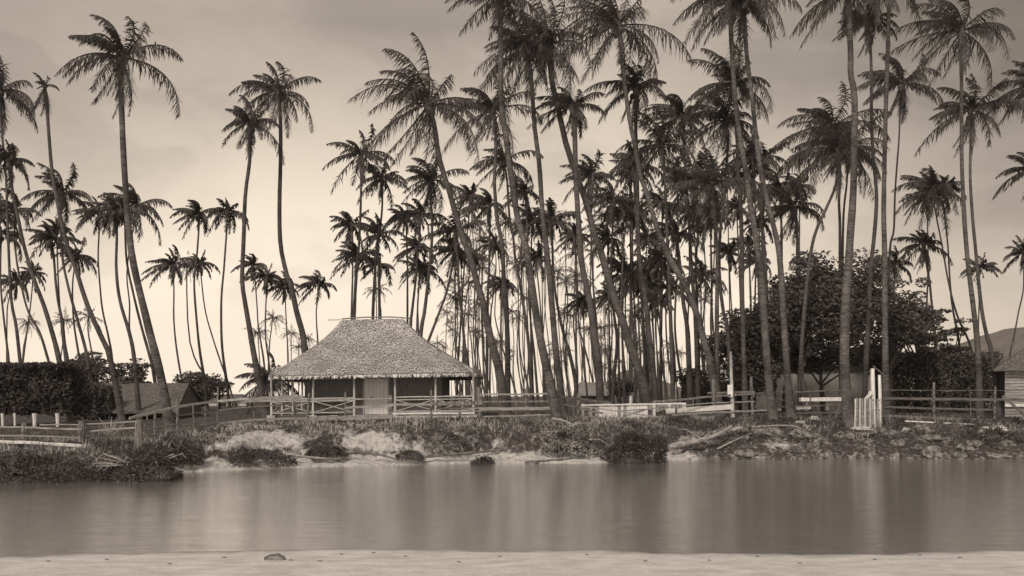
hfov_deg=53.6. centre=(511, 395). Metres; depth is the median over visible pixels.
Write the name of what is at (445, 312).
palm tree
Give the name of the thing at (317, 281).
palm tree
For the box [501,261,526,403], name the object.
palm tree
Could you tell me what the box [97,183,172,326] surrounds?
palm tree
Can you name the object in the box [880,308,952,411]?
leafy tree
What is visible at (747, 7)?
palm tree
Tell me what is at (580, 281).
palm tree
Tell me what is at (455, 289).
palm tree
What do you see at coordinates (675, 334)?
palm tree
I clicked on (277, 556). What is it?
stone
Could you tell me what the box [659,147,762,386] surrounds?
palm tree
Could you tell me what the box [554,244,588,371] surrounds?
palm tree
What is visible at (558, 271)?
palm tree
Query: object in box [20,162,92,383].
palm tree
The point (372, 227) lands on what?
palm tree
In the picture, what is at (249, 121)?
palm tree
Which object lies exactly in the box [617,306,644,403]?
palm tree
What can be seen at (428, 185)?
palm tree
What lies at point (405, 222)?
palm tree
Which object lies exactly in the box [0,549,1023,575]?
beach
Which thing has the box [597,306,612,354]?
palm tree
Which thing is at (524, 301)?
palm tree
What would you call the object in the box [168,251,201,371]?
palm tree
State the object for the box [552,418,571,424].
driftwood
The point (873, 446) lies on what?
rock
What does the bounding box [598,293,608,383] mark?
palm tree
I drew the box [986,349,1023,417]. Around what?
clapboard house
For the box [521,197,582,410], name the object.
palm tree
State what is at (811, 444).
rock
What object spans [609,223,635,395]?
palm tree
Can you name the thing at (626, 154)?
palm tree
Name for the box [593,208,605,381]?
palm tree
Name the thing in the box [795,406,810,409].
stone block
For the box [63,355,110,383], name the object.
leafy tree
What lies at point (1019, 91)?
palm tree
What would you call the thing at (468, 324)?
palm tree
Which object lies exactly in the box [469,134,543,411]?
palm tree
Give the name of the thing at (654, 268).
palm tree
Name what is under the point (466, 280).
palm tree
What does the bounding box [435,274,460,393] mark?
palm tree
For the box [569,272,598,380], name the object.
palm tree
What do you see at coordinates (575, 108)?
palm tree
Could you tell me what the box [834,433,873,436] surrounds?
fallen frond
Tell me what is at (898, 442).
rock
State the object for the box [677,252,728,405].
palm tree
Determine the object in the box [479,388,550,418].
rail fence
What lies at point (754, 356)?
leafy tree
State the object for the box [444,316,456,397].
palm tree
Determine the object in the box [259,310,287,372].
palm tree
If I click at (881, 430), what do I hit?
rock
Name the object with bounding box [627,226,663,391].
palm tree
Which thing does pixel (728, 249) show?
palm tree
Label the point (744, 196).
palm tree
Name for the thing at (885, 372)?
palm tree
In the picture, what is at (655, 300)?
palm tree
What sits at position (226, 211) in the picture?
palm tree
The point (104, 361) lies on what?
leafy tree
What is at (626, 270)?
palm tree
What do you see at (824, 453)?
rock
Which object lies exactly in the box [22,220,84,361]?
palm tree
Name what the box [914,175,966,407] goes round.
palm tree
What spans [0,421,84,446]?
rail fence
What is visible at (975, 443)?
rock
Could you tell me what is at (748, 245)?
palm tree
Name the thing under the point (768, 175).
palm tree
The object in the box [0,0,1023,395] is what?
sky
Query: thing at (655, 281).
palm tree
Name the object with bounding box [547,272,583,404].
palm tree
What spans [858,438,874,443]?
rock
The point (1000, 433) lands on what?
bush
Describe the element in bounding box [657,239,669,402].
palm tree
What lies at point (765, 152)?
palm tree
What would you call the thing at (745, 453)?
rock
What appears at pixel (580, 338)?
palm tree
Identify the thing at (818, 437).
rock
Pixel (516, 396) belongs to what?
palm tree
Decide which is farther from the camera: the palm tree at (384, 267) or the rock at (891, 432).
the palm tree at (384, 267)
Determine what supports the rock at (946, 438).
on the ground at (386, 442)
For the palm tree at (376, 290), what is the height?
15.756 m
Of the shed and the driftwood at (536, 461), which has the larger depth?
the shed
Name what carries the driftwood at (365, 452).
on the ground at (386, 442)
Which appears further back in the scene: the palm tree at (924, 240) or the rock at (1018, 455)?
the palm tree at (924, 240)
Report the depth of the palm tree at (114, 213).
57.84 m
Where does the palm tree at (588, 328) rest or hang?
on the ground at (386, 442)
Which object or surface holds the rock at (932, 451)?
on the ground at (386, 442)
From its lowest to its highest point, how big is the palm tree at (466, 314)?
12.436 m
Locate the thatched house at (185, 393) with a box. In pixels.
[74,383,207,419]
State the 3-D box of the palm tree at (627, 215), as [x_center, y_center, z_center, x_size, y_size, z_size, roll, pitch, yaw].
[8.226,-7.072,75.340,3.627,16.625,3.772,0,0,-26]
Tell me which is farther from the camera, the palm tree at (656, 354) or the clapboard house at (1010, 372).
the palm tree at (656, 354)
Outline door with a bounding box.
[363,378,388,413]
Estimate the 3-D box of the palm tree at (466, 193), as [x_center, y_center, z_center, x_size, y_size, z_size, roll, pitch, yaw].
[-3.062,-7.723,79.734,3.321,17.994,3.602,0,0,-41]
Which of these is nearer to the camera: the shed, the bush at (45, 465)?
the bush at (45, 465)
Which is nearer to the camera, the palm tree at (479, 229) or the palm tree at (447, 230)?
the palm tree at (447, 230)
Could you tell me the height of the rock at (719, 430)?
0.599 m
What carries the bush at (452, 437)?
on the ground at (386, 442)
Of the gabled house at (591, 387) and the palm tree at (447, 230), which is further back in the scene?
the gabled house at (591, 387)
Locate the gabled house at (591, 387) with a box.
[578,382,608,406]
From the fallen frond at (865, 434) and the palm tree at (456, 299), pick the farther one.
the palm tree at (456, 299)
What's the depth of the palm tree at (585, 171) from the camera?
73.89 m
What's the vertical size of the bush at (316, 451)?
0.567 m
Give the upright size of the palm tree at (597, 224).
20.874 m
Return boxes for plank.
[1002,395,1023,416]
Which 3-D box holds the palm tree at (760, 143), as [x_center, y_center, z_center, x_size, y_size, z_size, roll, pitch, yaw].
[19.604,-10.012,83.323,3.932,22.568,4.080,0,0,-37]
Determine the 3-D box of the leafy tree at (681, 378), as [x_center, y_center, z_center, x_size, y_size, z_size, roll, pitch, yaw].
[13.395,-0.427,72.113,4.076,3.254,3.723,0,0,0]
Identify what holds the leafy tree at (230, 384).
on the ground at (386, 442)
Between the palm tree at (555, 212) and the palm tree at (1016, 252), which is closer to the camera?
the palm tree at (1016, 252)
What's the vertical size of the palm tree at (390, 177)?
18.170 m
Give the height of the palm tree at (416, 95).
18.418 m
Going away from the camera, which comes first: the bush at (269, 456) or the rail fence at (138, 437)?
the rail fence at (138, 437)
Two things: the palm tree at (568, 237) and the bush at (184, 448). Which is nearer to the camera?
the bush at (184, 448)
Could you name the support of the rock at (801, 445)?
on the ground at (386, 442)
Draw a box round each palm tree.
[0,55,37,418]
[0,139,75,421]
[0,188,49,361]
[0,190,21,235]
[0,225,24,361]
[1,268,30,361]
[12,260,47,361]
[17,313,40,356]
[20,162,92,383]
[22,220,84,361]
[27,72,126,426]
[32,217,75,359]
[51,306,78,357]
[54,14,183,431]
[54,237,97,354]
[68,306,107,380]
[71,196,112,356]
[84,192,143,419]
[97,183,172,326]
[97,198,156,382]
[141,244,193,378]
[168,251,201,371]
[170,200,212,409]
[174,250,235,406]
[200,197,249,410]
[221,95,286,418]
[228,61,321,352]
[230,253,268,404]
[234,352,304,414]
[243,322,269,365]
[244,263,283,373]
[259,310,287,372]
[265,271,301,405]
[279,323,300,394]
[290,339,308,402]
[295,270,337,342]
[296,333,316,349]
[322,124,395,319]
[329,209,369,319]
[330,240,382,278]
[347,32,510,417]
[354,213,405,318]
[356,156,410,318]
[359,249,395,318]
[363,277,391,318]
[384,201,422,324]
[385,198,443,326]
[393,230,437,330]
[397,247,445,332]
[398,157,468,336]
[418,204,486,409]
[427,236,479,341]
[430,333,446,348]
[434,302,454,351]
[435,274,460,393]
[438,247,466,405]
[438,286,475,405]
[440,324,458,397]
[441,76,543,410]
[442,244,470,406]
[443,289,470,405]
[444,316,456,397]
[445,0,564,424]
[448,303,484,365]
[453,271,475,400]
[454,182,487,406]
[458,188,511,406]
[460,219,487,405]
[465,326,484,393]
[466,240,492,369]
[466,242,494,366]
[467,242,484,394]
[467,295,492,392]
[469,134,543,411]
[469,216,487,389]
[469,257,494,390]
[471,228,494,404]
[473,0,656,416]
[475,230,508,404]
[476,15,583,416]
[481,337,494,398]
[483,270,517,364]
[484,267,519,405]
[485,286,516,405]
[487,209,517,309]
[491,235,508,358]
[495,334,504,350]
[498,300,520,402]
[500,170,539,404]
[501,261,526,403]
[505,251,524,397]
[507,217,532,397]
[508,239,528,386]
[509,225,529,403]
[509,307,523,398]
[510,346,515,398]
[511,204,554,406]
[511,226,534,387]
[513,292,528,375]
[517,240,555,406]
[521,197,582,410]
[527,87,605,403]
[528,225,550,405]
[532,230,556,403]
[534,241,559,364]
[543,261,573,382]
[545,204,564,217]
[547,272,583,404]
[548,211,572,404]
[548,308,571,399]
[553,0,725,417]
[554,222,592,393]
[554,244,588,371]
[557,305,579,403]
[558,149,616,331]
[560,261,593,381]
[561,298,587,382]
[564,290,596,406]
[566,237,589,381]
[566,327,572,395]
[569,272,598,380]
[572,322,586,381]
[579,323,598,381]
[581,176,641,403]
[581,186,606,374]
[582,210,602,272]
[584,61,667,414]
[584,245,599,375]
[585,224,626,401]
[587,318,612,359]
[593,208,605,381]
[593,282,623,402]
[594,189,646,409]
[594,249,648,403]
[596,140,662,388]
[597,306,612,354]
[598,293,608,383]
[601,263,645,402]
[604,193,649,403]
[606,318,620,372]
[608,148,654,402]
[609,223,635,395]
[614,105,704,415]
[616,283,629,368]
[617,152,655,364]
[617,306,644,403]
[619,269,660,385]
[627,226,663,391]
[627,331,642,403]
[629,221,631,395]
[632,268,663,376]
[633,249,663,394]
[633,286,673,393]
[633,312,651,373]
[637,88,720,411]
[640,185,683,402]
[640,213,656,366]
[641,216,705,412]
[642,242,684,402]
[642,247,662,354]
[647,271,690,402]
[652,254,675,373]
[656,158,684,401]
[656,297,667,384]
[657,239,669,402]
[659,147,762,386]
[661,150,725,411]
[663,339,669,390]
[664,79,759,414]
[668,202,705,320]
[669,0,785,420]
[675,346,685,390]
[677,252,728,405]
[679,199,730,354]
[680,218,722,404]
[683,42,775,415]
[690,0,802,417]
[698,293,713,361]
[703,158,723,364]
[704,203,725,345]
[709,239,739,310]
[714,168,761,243]
[715,176,733,401]
[719,198,748,405]
[726,230,767,396]
[727,141,779,406]
[728,131,781,301]
[733,251,771,300]
[735,141,787,266]
[738,207,775,305]
[743,186,775,262]
[743,187,756,311]
[749,168,807,411]
[750,176,825,411]
[761,81,892,414]
[769,114,889,416]
[780,172,816,203]
[787,147,812,274]
[790,0,900,427]
[817,120,881,269]
[831,0,900,414]
[850,53,943,413]
[852,0,922,418]
[862,245,913,300]
[883,0,1015,418]
[891,165,972,354]
[893,229,952,410]
[898,183,944,409]
[914,73,1023,416]
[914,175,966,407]
[960,252,1001,324]
[987,60,1023,126]
[993,152,1023,202]
[1002,235,1023,357]
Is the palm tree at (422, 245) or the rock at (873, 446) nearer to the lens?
the rock at (873, 446)
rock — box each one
[691,430,703,437]
[712,429,729,436]
[733,449,756,456]
[741,435,750,440]
[752,431,765,438]
[764,427,784,437]
[770,436,781,441]
[789,429,811,439]
[795,448,806,452]
[797,443,805,447]
[805,443,819,446]
[806,446,819,451]
[808,433,820,438]
[812,436,825,440]
[813,439,829,445]
[816,448,832,457]
[835,431,855,439]
[850,426,870,431]
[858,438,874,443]
[858,445,869,449]
[865,448,875,453]
[867,443,876,448]
[869,427,886,434]
[885,429,898,435]
[889,439,904,445]
[909,424,934,433]
[913,445,922,449]
[922,446,946,457]
[923,434,942,441]
[941,437,951,440]
[953,451,967,457]
[956,443,974,451]
[963,440,981,446]
[977,425,1008,432]
[997,440,1015,447]
[1011,452,1023,457]
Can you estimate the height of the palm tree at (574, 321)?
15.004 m
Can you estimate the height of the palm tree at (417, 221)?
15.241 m
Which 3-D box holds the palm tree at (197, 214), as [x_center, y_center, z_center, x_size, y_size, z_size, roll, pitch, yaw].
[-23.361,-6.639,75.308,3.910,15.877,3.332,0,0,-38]
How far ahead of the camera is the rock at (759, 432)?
48.08 m
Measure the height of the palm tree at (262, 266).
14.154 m
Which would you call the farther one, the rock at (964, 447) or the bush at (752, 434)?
the bush at (752, 434)
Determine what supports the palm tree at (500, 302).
on the ground at (386, 442)
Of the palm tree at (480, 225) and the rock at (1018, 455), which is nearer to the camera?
the rock at (1018, 455)
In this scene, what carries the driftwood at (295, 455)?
on the ground at (386, 442)
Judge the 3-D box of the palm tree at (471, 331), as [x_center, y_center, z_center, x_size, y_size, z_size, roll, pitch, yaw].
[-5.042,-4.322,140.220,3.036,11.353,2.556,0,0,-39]
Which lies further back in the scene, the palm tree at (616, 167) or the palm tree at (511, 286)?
the palm tree at (511, 286)
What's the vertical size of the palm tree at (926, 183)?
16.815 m
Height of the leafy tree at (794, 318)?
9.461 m
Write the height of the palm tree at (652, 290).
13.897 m
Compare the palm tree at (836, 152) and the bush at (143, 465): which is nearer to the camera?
the bush at (143, 465)
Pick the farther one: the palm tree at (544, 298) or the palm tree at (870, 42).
the palm tree at (544, 298)
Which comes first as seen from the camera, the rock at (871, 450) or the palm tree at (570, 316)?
the rock at (871, 450)
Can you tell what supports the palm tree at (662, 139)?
on the ground at (386, 442)
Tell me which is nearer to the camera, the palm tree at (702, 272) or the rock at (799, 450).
the rock at (799, 450)
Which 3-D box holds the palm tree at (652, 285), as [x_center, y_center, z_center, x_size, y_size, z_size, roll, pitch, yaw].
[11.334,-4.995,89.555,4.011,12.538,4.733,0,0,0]
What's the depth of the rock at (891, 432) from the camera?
48.64 m
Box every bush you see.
[0,449,104,483]
[88,451,193,481]
[157,439,206,465]
[224,448,297,467]
[296,444,348,457]
[395,449,424,460]
[425,431,480,451]
[465,454,498,464]
[538,421,605,456]
[599,431,668,463]
[730,428,779,441]
[957,422,1023,449]
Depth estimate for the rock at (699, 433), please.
47.31 m
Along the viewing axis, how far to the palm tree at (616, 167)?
79.14 m
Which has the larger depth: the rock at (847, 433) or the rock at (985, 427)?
the rock at (985, 427)
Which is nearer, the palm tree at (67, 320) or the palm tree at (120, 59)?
the palm tree at (120, 59)
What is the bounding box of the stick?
[905,420,973,424]
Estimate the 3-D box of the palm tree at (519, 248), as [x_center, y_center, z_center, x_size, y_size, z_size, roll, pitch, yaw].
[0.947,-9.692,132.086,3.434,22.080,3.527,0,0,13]
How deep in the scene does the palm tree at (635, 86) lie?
56.08 m
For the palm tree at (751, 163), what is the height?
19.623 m
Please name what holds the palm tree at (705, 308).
on the ground at (386, 442)
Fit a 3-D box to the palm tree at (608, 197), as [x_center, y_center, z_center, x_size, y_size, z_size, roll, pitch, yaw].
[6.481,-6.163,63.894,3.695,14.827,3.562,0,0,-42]
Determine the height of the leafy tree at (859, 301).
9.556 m
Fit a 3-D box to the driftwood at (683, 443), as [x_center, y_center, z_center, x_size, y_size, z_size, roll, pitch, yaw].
[8.781,1.898,46.345,3.994,1.048,0.550,0,0,-33]
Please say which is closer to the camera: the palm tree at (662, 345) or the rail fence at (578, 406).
the rail fence at (578, 406)
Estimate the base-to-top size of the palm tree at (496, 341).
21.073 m
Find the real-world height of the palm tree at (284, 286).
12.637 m
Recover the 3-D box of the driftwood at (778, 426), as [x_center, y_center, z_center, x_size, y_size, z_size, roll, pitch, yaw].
[13.032,1.532,49.421,2.286,0.234,0.313,0,0,-6]
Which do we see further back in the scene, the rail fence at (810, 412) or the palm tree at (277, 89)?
the palm tree at (277, 89)
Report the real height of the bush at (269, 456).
0.750 m
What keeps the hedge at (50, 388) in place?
on the ground at (386, 442)
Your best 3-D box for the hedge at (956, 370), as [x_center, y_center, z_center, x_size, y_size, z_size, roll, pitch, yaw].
[26.959,-0.915,64.003,7.643,4.169,2.269,0,0,0]
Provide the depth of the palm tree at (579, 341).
330.47 m
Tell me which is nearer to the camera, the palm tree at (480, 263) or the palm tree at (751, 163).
the palm tree at (751, 163)
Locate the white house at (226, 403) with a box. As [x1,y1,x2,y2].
[209,394,255,405]
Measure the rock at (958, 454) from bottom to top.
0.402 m
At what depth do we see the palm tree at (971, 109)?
54.82 m
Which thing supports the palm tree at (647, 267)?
on the ground at (386, 442)
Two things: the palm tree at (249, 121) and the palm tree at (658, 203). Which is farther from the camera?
the palm tree at (658, 203)
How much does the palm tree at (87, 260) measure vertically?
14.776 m
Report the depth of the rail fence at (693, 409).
50.70 m
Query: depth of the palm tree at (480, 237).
108.79 m
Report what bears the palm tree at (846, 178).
on the ground at (386, 442)
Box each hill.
[608,370,680,396]
[868,327,1023,396]
[946,342,1023,396]
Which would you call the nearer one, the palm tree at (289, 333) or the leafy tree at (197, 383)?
the leafy tree at (197, 383)
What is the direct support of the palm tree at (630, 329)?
on the ground at (386, 442)
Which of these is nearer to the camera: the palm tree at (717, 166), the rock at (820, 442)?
the rock at (820, 442)
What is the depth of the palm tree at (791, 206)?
61.64 m
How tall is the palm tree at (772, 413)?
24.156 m
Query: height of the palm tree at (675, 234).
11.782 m
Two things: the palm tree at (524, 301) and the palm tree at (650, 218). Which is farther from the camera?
the palm tree at (524, 301)
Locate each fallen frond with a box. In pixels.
[224,424,275,430]
[542,430,583,433]
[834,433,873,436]
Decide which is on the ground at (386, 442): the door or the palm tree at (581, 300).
the palm tree at (581, 300)
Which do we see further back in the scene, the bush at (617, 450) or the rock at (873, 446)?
the rock at (873, 446)
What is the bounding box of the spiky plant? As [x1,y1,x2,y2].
[99,417,124,436]
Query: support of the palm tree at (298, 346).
on the ground at (386, 442)
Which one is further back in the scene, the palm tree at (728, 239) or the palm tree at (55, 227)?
the palm tree at (728, 239)
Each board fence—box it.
[581,403,684,417]
[648,403,685,415]
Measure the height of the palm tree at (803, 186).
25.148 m
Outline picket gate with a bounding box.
[853,366,884,427]
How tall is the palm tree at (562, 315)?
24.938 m
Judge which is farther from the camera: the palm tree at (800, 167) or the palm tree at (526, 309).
the palm tree at (526, 309)
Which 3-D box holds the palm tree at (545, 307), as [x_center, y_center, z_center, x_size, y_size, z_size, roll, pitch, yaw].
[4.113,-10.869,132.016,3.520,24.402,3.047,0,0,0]
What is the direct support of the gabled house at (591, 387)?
on the ground at (386, 442)
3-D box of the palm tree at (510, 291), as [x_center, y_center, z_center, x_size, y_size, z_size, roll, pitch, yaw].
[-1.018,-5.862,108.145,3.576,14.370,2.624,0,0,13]
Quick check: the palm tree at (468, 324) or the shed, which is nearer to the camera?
the shed
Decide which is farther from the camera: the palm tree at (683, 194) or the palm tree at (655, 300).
the palm tree at (655, 300)
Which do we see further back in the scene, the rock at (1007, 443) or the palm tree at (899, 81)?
the palm tree at (899, 81)
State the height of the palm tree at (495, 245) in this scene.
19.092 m
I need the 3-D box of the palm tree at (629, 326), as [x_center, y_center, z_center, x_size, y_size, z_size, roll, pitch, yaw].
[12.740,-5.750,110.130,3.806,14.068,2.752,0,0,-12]
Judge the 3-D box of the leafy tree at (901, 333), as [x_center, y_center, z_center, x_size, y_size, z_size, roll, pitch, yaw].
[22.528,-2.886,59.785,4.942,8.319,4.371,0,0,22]
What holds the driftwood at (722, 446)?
on the ground at (386, 442)
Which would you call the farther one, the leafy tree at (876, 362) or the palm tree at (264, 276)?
the palm tree at (264, 276)
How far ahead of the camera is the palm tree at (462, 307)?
97.70 m
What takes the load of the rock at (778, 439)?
on the ground at (386, 442)
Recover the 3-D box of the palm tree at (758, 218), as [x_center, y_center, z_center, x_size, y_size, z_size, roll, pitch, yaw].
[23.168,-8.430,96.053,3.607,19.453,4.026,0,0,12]
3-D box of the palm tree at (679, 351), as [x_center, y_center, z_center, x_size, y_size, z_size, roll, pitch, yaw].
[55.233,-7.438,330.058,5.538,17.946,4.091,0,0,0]
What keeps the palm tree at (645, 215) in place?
on the ground at (386, 442)
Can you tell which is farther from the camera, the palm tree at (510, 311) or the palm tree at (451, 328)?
the palm tree at (451, 328)
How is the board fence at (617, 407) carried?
on the ground at (386, 442)
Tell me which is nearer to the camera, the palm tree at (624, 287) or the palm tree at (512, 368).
the palm tree at (624, 287)
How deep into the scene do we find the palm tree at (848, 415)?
49.98 m
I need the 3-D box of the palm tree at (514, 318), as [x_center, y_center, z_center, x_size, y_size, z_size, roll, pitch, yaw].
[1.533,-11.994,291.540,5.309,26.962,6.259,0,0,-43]
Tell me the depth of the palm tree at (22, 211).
71.83 m
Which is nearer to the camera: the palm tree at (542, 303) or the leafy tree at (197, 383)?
the leafy tree at (197, 383)
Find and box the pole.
[727,351,734,417]
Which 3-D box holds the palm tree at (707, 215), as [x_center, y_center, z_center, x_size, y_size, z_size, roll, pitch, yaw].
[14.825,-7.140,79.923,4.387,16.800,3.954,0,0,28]
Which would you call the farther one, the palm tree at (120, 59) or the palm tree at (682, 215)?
the palm tree at (682, 215)
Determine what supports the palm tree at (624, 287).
on the ground at (386, 442)
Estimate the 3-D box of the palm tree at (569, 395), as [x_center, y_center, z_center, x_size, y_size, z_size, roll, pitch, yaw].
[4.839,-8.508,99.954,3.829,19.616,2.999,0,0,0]
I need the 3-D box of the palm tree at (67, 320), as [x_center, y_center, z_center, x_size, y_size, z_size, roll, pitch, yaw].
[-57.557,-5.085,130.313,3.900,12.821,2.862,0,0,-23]
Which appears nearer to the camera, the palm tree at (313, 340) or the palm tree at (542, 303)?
the palm tree at (542, 303)
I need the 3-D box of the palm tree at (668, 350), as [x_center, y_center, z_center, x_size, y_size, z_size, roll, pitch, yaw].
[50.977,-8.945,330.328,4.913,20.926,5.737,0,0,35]
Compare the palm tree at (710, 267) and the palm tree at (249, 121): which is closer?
the palm tree at (249, 121)
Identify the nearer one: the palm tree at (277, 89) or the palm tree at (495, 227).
the palm tree at (277, 89)
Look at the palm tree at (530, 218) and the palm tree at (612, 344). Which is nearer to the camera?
the palm tree at (530, 218)
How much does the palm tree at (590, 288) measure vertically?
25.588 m
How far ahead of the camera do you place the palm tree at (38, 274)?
99.60 m
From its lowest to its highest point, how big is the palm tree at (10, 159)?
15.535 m
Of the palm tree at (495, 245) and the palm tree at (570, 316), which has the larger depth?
the palm tree at (570, 316)
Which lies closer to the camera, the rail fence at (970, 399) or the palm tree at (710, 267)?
the rail fence at (970, 399)
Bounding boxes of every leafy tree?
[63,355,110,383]
[74,351,107,380]
[85,362,151,384]
[127,358,150,372]
[172,371,226,406]
[213,378,234,408]
[605,378,638,403]
[676,367,725,389]
[700,329,753,409]
[719,300,797,412]
[754,251,859,414]
[770,341,874,411]
[789,247,903,415]
[852,277,937,378]
[853,337,900,412]
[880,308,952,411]
[919,317,971,410]
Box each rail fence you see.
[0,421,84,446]
[40,420,142,447]
[129,386,309,437]
[301,387,481,420]
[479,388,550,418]
[558,394,658,417]
[622,376,780,418]
[754,390,841,416]
[883,382,1023,419]
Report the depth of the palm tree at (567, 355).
329.95 m
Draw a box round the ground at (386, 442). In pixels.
[0,396,1023,482]
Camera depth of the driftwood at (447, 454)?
42.64 m
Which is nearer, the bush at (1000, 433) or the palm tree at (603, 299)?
the bush at (1000, 433)
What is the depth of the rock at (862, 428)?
49.49 m
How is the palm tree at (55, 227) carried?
on the ground at (386, 442)
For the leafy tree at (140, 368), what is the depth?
74.80 m
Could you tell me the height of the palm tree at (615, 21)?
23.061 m
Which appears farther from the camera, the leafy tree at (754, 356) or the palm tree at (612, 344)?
the palm tree at (612, 344)
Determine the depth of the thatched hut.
51.12 m
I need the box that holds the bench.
[799,397,840,409]
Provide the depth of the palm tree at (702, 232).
94.49 m
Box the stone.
[264,553,285,559]
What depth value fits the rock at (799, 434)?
47.98 m
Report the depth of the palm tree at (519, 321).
128.90 m
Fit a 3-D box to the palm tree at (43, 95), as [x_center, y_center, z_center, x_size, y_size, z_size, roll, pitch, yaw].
[-21.384,-7.016,49.892,4.776,17.480,1.207,0,0,-13]
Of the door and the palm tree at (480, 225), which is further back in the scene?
the palm tree at (480, 225)
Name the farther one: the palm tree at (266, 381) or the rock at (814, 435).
the palm tree at (266, 381)
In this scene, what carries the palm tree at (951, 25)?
on the ground at (386, 442)
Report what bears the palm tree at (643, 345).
on the ground at (386, 442)
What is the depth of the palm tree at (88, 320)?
95.42 m
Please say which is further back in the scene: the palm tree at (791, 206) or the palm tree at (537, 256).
the palm tree at (537, 256)
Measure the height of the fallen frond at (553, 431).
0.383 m
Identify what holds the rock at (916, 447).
on the ground at (386, 442)
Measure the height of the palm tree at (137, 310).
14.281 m
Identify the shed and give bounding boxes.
[756,364,862,411]
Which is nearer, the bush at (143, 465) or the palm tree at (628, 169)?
the bush at (143, 465)
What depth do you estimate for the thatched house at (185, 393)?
61.26 m
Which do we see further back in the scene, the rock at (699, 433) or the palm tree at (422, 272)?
the palm tree at (422, 272)
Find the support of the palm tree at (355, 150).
on the ground at (386, 442)
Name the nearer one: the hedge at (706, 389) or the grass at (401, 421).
the grass at (401, 421)
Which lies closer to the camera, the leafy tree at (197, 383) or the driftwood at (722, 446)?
the driftwood at (722, 446)
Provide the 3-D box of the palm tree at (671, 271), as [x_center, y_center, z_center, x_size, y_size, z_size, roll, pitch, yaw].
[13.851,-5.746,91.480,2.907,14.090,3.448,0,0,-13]
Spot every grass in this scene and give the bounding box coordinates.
[0,413,1023,470]
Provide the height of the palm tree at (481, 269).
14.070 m
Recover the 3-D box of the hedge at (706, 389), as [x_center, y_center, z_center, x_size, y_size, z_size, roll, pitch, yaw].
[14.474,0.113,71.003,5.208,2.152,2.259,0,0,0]
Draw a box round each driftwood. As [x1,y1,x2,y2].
[288,453,340,458]
[341,450,396,460]
[416,448,509,458]
[525,450,601,462]
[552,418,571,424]
[668,425,732,449]
[716,433,751,449]
[757,425,802,429]
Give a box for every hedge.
[0,361,97,426]
[74,382,123,419]
[680,383,755,410]
[881,349,1004,412]
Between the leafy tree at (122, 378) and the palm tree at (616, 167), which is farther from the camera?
the palm tree at (616, 167)
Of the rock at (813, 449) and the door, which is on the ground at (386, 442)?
the rock at (813, 449)
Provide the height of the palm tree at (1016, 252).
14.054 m
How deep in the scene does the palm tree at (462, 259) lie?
69.78 m
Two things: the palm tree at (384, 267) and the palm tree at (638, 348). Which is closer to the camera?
the palm tree at (384, 267)
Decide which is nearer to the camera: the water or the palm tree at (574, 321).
the water
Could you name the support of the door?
in the thatched hut
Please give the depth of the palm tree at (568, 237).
89.92 m
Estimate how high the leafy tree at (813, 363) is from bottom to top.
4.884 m
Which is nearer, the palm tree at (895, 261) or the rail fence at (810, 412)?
the rail fence at (810, 412)
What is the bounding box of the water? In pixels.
[0,458,1023,556]
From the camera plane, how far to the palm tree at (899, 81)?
60.07 m
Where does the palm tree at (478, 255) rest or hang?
on the ground at (386, 442)
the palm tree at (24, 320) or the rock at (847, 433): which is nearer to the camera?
the rock at (847, 433)
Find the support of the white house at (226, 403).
on the ground at (386, 442)
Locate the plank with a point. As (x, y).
(1012, 404)
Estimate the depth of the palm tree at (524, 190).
81.56 m
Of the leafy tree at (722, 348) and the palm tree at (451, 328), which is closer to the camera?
the leafy tree at (722, 348)
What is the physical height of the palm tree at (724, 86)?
21.148 m
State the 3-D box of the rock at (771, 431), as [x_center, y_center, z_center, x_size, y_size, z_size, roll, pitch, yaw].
[12.438,1.790,48.165,1.101,0.624,0.972,0,0,0]
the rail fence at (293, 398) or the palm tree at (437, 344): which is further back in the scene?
the palm tree at (437, 344)
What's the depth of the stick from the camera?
50.88 m
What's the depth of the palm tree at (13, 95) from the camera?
59.77 m
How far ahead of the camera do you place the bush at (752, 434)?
47.98 m
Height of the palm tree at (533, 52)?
21.337 m
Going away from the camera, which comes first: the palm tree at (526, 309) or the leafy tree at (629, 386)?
the leafy tree at (629, 386)
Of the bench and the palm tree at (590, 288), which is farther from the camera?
the palm tree at (590, 288)
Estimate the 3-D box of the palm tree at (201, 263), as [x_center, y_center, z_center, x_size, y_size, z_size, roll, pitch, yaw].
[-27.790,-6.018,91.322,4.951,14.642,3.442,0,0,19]
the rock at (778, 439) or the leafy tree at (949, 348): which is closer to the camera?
the rock at (778, 439)
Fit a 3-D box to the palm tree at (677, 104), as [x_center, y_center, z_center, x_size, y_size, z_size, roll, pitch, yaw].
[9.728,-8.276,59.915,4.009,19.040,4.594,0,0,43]
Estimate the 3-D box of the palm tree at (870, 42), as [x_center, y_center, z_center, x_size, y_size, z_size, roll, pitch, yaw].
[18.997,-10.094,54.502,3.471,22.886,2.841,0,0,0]
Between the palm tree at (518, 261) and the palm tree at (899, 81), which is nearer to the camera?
the palm tree at (899, 81)
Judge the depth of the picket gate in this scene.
49.76 m
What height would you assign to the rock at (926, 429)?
0.632 m
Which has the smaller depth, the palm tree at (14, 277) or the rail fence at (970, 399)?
the rail fence at (970, 399)
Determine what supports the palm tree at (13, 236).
on the ground at (386, 442)
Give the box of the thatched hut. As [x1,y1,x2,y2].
[267,316,483,421]
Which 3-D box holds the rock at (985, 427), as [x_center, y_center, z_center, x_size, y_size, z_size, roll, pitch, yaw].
[23.654,1.663,49.820,1.382,0.434,1.035,0,0,0]
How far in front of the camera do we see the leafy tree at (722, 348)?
65.25 m

